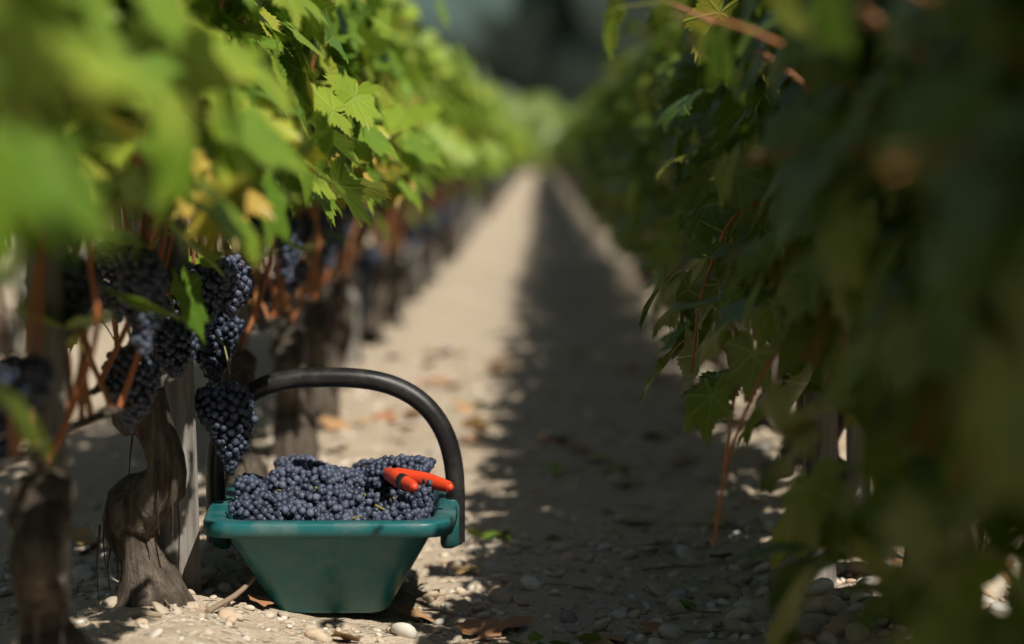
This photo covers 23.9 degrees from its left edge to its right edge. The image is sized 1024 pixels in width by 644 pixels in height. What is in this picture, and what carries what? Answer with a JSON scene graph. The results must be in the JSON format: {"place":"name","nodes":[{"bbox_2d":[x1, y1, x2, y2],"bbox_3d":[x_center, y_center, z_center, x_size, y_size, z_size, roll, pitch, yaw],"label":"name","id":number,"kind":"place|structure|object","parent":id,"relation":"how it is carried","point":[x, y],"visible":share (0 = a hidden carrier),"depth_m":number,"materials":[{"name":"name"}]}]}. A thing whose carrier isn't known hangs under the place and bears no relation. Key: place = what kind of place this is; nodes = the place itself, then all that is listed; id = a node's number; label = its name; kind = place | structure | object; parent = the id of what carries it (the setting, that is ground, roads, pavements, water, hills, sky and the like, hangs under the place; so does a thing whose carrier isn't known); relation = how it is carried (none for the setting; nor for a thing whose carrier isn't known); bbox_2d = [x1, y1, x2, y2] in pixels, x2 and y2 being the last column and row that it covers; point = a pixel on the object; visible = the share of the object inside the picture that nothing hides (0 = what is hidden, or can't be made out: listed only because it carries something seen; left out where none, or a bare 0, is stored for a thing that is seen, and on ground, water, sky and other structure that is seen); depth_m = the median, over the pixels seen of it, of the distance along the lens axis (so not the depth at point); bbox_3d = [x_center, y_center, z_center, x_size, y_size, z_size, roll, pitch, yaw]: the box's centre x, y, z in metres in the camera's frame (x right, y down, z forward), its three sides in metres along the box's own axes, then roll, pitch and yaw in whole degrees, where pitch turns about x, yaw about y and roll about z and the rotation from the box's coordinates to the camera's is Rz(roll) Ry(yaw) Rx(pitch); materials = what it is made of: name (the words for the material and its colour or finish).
{"place":"outdoors","nodes":[
{"label":"outdoors","id":0,"kind":"place"},
{"bbox_2d":[0,187,479,468],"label":"trellis wires","id":1,"kind":"object","parent":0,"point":[17,458],"depth_m":2.96,"materials":[{"name":"grey metal"}]},
{"bbox_2d":[467,69,516,95],"label":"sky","id":2,"kind":"structure","parent":0,"point":[481,74],"materials":[{"name":"green"}]},
{"bbox_2d":[0,170,1001,643],"bbox_3d":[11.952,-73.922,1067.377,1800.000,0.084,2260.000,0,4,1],"label":"ground","id":3,"kind":"structure","parent":0,"point":[536,208],"depth_m":5.97,"materials":[{"name":"soil"}]},
{"bbox_2d":[15,230,26,355],"bbox_3d":[-1.631,-0.370,8.203,0.680,1.380,1.126,0,4,0],"label":"post","id":4,"kind":"object","parent":3,"relation":"on","point":[20,276],"visible":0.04,"depth_m":8.13,"materials":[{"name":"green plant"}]},
{"bbox_2d":[9,240,97,283],"bbox_3d":[-2.727,-0.884,14.961,0.751,1.484,4.449,0,4,1],"label":"vine segment","id":5,"kind":"object","parent":3,"relation":"on","point":[12,279],"depth_m":13.28,"materials":[{"name":"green plant"}]},
{"bbox_2d":[0,0,204,290],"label":"vine","id":6,"kind":"object","parent":3,"relation":"on","point":[34,72],"visible":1,"depth_m":1.45,"materials":[{"name":"green plant"}]},
{"bbox_2d":[78,208,204,336],"bbox_3d":[-1.614,-0.549,10.764,0.751,1.392,4.449,0,4,1],"label":"vine segment","id":7,"kind":"object","parent":3,"relation":"on","point":[136,227],"visible":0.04,"depth_m":9.99,"materials":[{"name":"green plant"}]},
{"bbox_2d":[0,0,300,467],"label":"vine","id":8,"kind":"object","parent":3,"relation":"on","point":[175,45],"visible":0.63,"depth_m":2.16,"materials":[{"name":"green plant"}]},
{"bbox_2d":[0,0,346,643],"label":"vine","id":9,"kind":"object","parent":3,"relation":"on","point":[59,299],"visible":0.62,"depth_m":2.85,"materials":[{"name":"green plant"}]},
{"bbox_2d":[67,0,391,607],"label":"vine","id":10,"kind":"object","parent":3,"relation":"on","point":[150,524],"visible":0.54,"depth_m":3.69,"materials":[{"name":"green plant"}]},
{"bbox_2d":[217,211,273,262],"bbox_3d":[-1.577,-0.862,15.023,0.738,1.407,4.426,0,4,1],"label":"vine segment","id":11,"kind":"object","parent":3,"relation":"on","point":[219,243],"depth_m":13.33,"materials":[{"name":"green plant"}]},
{"bbox_2d":[102,0,411,487],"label":"vine","id":12,"kind":"object","parent":3,"relation":"on","point":[375,140],"visible":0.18,"depth_m":4.59,"materials":[{"name":"green plant"}]},
{"bbox_2d":[203,367,464,612],"bbox_3d":[-0.288,0.262,3.951,0.423,0.376,0.517,0,4,-1],"label":"basket","id":13,"kind":"object","parent":3,"relation":"on","point":[306,533],"visible":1,"depth_m":3.80,"materials":[{"name":"plastic"}]},
{"bbox_2d":[251,0,445,459],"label":"vine","id":14,"kind":"object","parent":3,"relation":"on","point":[294,428],"visible":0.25,"depth_m":5.39,"materials":[{"name":"green plant"}]},
{"bbox_2d":[271,0,450,419],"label":"vine","id":15,"kind":"object","parent":3,"relation":"on","point":[314,322],"visible":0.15,"depth_m":6.24,"materials":[{"name":"green plant"}]},
{"bbox_2d":[300,0,458,389],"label":"vine","id":16,"kind":"object","parent":3,"relation":"on","point":[341,332],"visible":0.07,"depth_m":7.09,"materials":[{"name":"green plant"}]},
{"bbox_2d":[341,0,456,366],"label":"vine","id":17,"kind":"object","parent":3,"relation":"on","point":[358,278],"visible":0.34,"depth_m":7.78,"materials":[{"name":"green plant"}]},
{"bbox_2d":[360,29,475,344],"bbox_3d":[-0.489,-0.484,8.707,0.674,1.277,1.072,0,4,3],"label":"vine","id":18,"kind":"object","parent":3,"relation":"on","point":[378,299],"visible":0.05,"depth_m":8.74,"materials":[{"name":"green plant"}]},
{"bbox_2d":[364,45,479,327],"bbox_3d":[-0.460,-0.531,9.508,0.678,1.249,1.079,0,4,-2],"label":"vine","id":19,"kind":"object","parent":3,"relation":"on","point":[396,281],"visible":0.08,"depth_m":9.53,"materials":[{"name":"green plant"}]},
{"bbox_2d":[382,23,479,314],"bbox_3d":[-0.468,-0.544,10.317,0.672,1.458,1.179,0,4,-1],"label":"vine","id":20,"kind":"object","parent":3,"relation":"on","point":[412,235],"visible":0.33,"depth_m":10.23,"materials":[{"name":"green plant"}]},
{"bbox_2d":[406,69,483,300],"bbox_3d":[-0.445,-0.579,11.225,0.640,1.360,1.123,0,4,-2],"label":"vine","id":21,"kind":"object","parent":3,"relation":"on","point":[413,293],"visible":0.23,"depth_m":11.20,"materials":[{"name":"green plant"}]},
{"bbox_2d":[418,58,494,290],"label":"vine","id":22,"kind":"object","parent":3,"relation":"on","point":[466,97],"visible":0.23,"depth_m":12.08,"materials":[{"name":"green plant"}]},
{"bbox_2d":[425,65,493,281],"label":"vine","id":23,"kind":"object","parent":3,"relation":"on","point":[432,247],"visible":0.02,"depth_m":12.96,"materials":[{"name":"green plant"}]},
{"bbox_2d":[433,85,496,274],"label":"vine","id":24,"kind":"object","parent":3,"relation":"on","point":[443,255],"visible":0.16,"depth_m":13.69,"materials":[{"name":"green plant"}]},
{"bbox_2d":[432,77,499,266],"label":"vine","id":25,"kind":"object","parent":3,"relation":"on","point":[448,213],"visible":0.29,"depth_m":14.62,"materials":[{"name":"green plant"}]},
{"bbox_2d":[445,82,504,260],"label":"vine","id":26,"kind":"object","parent":3,"relation":"on","point":[452,234],"visible":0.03,"depth_m":15.47,"materials":[{"name":"green plant"}]},
{"bbox_2d":[445,77,508,254],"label":"grapevine","id":27,"kind":"object","parent":3,"relation":"on","point":[463,219],"visible":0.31,"depth_m":17.07,"materials":[{"name":"green plant"}]},
{"bbox_2d":[472,90,514,233],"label":"grapevine","id":28,"kind":"object","parent":3,"relation":"on","point":[476,203],"visible":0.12,"depth_m":21.45,"materials":[{"name":"green plant"}]},
{"bbox_2d":[482,103,520,219],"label":"grapevine","id":29,"kind":"object","parent":3,"relation":"on","point":[488,205],"visible":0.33,"depth_m":25.48,"materials":[{"name":"green plant"}]},
{"bbox_2d":[491,112,522,209],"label":"grapevine","id":30,"kind":"object","parent":3,"relation":"on","point":[495,196],"visible":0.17,"depth_m":29.87,"materials":[{"name":"green plant"}]},
{"bbox_2d":[0,237,1017,643],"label":"gravel stones","id":31,"kind":"object","parent":3,"relation":"on","point":[746,617],"visible":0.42,"depth_m":4.14,"materials":[{"name":"beige gravel"}]},
{"bbox_2d":[498,118,523,202],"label":"grapevine","id":32,"kind":"object","parent":3,"relation":"on","point":[501,190],"visible":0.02,"depth_m":34.03,"materials":[{"name":"green plant"}]},
{"bbox_2d":[9,347,1014,643],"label":"ground litter","id":33,"kind":"object","parent":3,"relation":"on","point":[483,629],"visible":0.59,"depth_m":4.68,"materials":[{"name":"brown plant"}]},
{"bbox_2d":[504,124,525,195],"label":"grapevine","id":34,"kind":"object","parent":3,"relation":"on","point":[506,186],"visible":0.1,"depth_m":38.34,"materials":[{"name":"green plant"}]},
{"bbox_2d":[507,127,526,192],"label":"grapevine","id":35,"kind":"object","parent":3,"relation":"on","point":[511,168],"visible":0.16,"depth_m":42.53,"materials":[{"name":"green plant"}]},
{"bbox_2d":[509,127,527,188],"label":"grapevine","id":36,"kind":"object","parent":3,"relation":"on","point":[511,175],"depth_m":46.80,"materials":[{"name":"green plant"}]},
{"bbox_2d":[514,143,528,182],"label":"grapevine","id":37,"kind":"object","parent":3,"relation":"on","point":[516,167],"visible":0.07,"depth_m":55.30,"materials":[{"name":"green plant"}]},
{"bbox_2d":[516,136,529,180],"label":"grapevine","id":38,"kind":"object","parent":3,"relation":"on","point":[526,144],"visible":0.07,"depth_m":58.81,"materials":[{"name":"green plant"}]},
{"bbox_2d":[517,138,530,178],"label":"grapevine","id":39,"kind":"object","parent":3,"relation":"on","point":[522,161],"visible":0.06,"depth_m":63.45,"materials":[{"name":"green plant"}]},
{"bbox_2d":[395,0,657,110],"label":"distant treeline","id":40,"kind":"object","parent":3,"relation":"on","point":[552,48],"visible":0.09,"depth_m":181.59,"materials":[{"name":"green plant"}]},
{"bbox_2d":[488,91,587,171],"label":"hedge","id":41,"kind":"object","parent":3,"relation":"on","point":[540,117],"visible":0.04,"depth_m":94.30,"materials":[{"name":"green plant"}]},
{"bbox_2d":[548,133,559,179],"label":"grapevine","id":42,"kind":"object","parent":3,"relation":"on","point":[548,154],"depth_m":63.72,"materials":[{"name":"green plant"}]},
{"bbox_2d":[548,136,561,180],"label":"grapevine","id":43,"kind":"object","parent":3,"relation":"on","point":[560,176],"visible":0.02,"depth_m":59.32,"materials":[{"name":"green plant"}]},
{"bbox_2d":[549,135,563,182],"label":"grapevine","id":44,"kind":"object","parent":3,"relation":"on","point":[560,166],"visible":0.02,"depth_m":55.16,"materials":[{"name":"green plant"}]},
{"bbox_2d":[550,133,564,184],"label":"grapevine","id":45,"kind":"object","parent":3,"relation":"on","point":[555,158],"depth_m":51.80,"materials":[{"name":"green plant"}]},
{"bbox_2d":[551,128,568,188],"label":"grapevine","id":46,"kind":"object","parent":3,"relation":"on","point":[564,170],"visible":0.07,"depth_m":46.61,"materials":[{"name":"green plant"}]},
{"bbox_2d":[553,131,570,190],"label":"grapevine","id":47,"kind":"object","parent":3,"relation":"on","point":[569,179],"visible":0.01,"depth_m":43.33,"materials":[{"name":"green plant"}]},
{"bbox_2d":[553,119,572,197],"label":"grapevine","id":48,"kind":"object","parent":3,"relation":"on","point":[556,142],"visible":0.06,"depth_m":38.21,"materials":[{"name":"green plant"}]},
{"bbox_2d":[554,123,580,202],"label":"grapevine","id":49,"kind":"object","parent":3,"relation":"on","point":[575,190],"visible":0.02,"depth_m":35.65,"materials":[{"name":"green plant"}]},
{"bbox_2d":[556,112,585,208],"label":"grapevine","id":50,"kind":"object","parent":3,"relation":"on","point":[562,145],"visible":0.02,"depth_m":29.85,"materials":[{"name":"green plant"}]},
{"bbox_2d":[559,109,590,216],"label":"grapevine","id":51,"kind":"object","parent":3,"relation":"on","point":[577,175],"visible":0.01,"depth_m":27.27,"materials":[{"name":"green plant"}]},
{"bbox_2d":[562,105,610,233],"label":"grapevine","id":52,"kind":"object","parent":3,"relation":"on","point":[570,148],"visible":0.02,"depth_m":22.75,"materials":[{"name":"green plant"}]},
{"bbox_2d":[568,88,626,255],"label":"grapevine","id":53,"kind":"object","parent":3,"relation":"on","point":[584,120],"visible":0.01,"depth_m":17.17,"materials":[{"name":"green plant"}]},
{"bbox_2d":[571,92,632,261],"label":"vine","id":54,"kind":"object","parent":3,"relation":"on","point":[626,258],"depth_m":15.34,"materials":[{"name":"green plant"}]},
{"bbox_2d":[577,83,633,267],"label":"vine","id":55,"kind":"object","parent":3,"relation":"on","point":[597,89],"depth_m":14.57,"materials":[{"name":"green plant"}]},
{"bbox_2d":[581,87,640,273],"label":"vine","id":56,"kind":"object","parent":3,"relation":"on","point":[635,256],"visible":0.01,"depth_m":13.73,"materials":[{"name":"green plant"}]},
{"bbox_2d":[575,53,653,281],"bbox_3d":[0.692,-0.718,12.903,0.721,1.426,1.164,0,4,1],"label":"vine","id":57,"kind":"object","parent":3,"relation":"on","point":[602,94],"visible":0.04,"depth_m":12.91,"materials":[{"name":"green plant"}]},
{"bbox_2d":[578,65,655,290],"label":"vine","id":58,"kind":"object","parent":3,"relation":"on","point":[593,165],"visible":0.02,"depth_m":12.06,"materials":[{"name":"green plant"}]},
{"bbox_2d":[584,46,652,276],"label":"vine","id":59,"kind":"object","parent":3,"relation":"on","point":[607,112],"visible":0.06,"depth_m":11.11,"materials":[{"name":"green plant"}]},
{"bbox_2d":[592,46,688,307],"bbox_3d":[0.672,-0.511,10.271,0.658,1.386,1.057,0,4,-2],"label":"vine","id":60,"kind":"object","parent":3,"relation":"on","point":[602,203],"visible":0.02,"depth_m":10.38,"materials":[{"name":"green plant"}]},
{"bbox_2d":[598,34,691,321],"bbox_3d":[0.678,-0.456,9.420,0.678,1.381,1.094,0,4,-2],"label":"vine","id":61,"kind":"object","parent":3,"relation":"on","point":[611,197],"visible":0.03,"depth_m":9.52,"materials":[{"name":"green plant"}]},
{"bbox_2d":[610,20,699,320],"bbox_3d":[0.661,-0.432,8.575,0.648,1.449,0.988,0,4,1],"label":"vine","id":62,"kind":"object","parent":3,"relation":"on","point":[630,94],"visible":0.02,"depth_m":8.61,"materials":[{"name":"green plant"}]},
{"bbox_2d":[608,0,717,366],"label":"vine","id":63,"kind":"object","parent":3,"relation":"on","point":[711,361],"visible":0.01,"depth_m":7.73,"materials":[{"name":"green plant"}]},
{"bbox_2d":[606,0,751,391],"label":"vine","id":64,"kind":"object","parent":3,"relation":"on","point":[643,218],"visible":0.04,"depth_m":6.93,"materials":[{"name":"green plant"}]},
{"bbox_2d":[637,0,781,428],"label":"vine","id":65,"kind":"object","parent":3,"relation":"on","point":[683,124],"depth_m":6.05,"materials":[{"name":"green plant"}]},
{"bbox_2d":[637,0,803,473],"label":"vine","id":66,"kind":"object","parent":3,"relation":"on","point":[703,123],"visible":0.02,"depth_m":5.28,"materials":[{"name":"green plant"}]},
{"bbox_2d":[648,0,868,528],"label":"vine","id":67,"kind":"object","parent":3,"relation":"on","point":[686,98],"visible":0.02,"depth_m":4.34,"materials":[{"name":"green plant"}]},
{"bbox_2d":[602,0,1020,643],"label":"vine","id":68,"kind":"object","parent":3,"relation":"on","point":[824,516],"visible":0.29,"depth_m":2.61,"materials":[{"name":"green plant"}]},
{"bbox_2d":[638,0,984,628],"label":"vine","id":69,"kind":"object","parent":3,"relation":"on","point":[737,193],"visible":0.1,"depth_m":3.40,"materials":[{"name":"green plant"}]},
{"bbox_2d":[656,0,1023,643],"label":"vine","id":70,"kind":"object","parent":3,"relation":"on","point":[969,97],"visible":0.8,"depth_m":1.82,"materials":[{"name":"green plant"}]},
{"bbox_2d":[904,0,1023,500],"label":"vine","id":71,"kind":"object","parent":3,"relation":"on","point":[987,417],"visible":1,"depth_m":1.38,"materials":[{"name":"green plant"}]}
]}

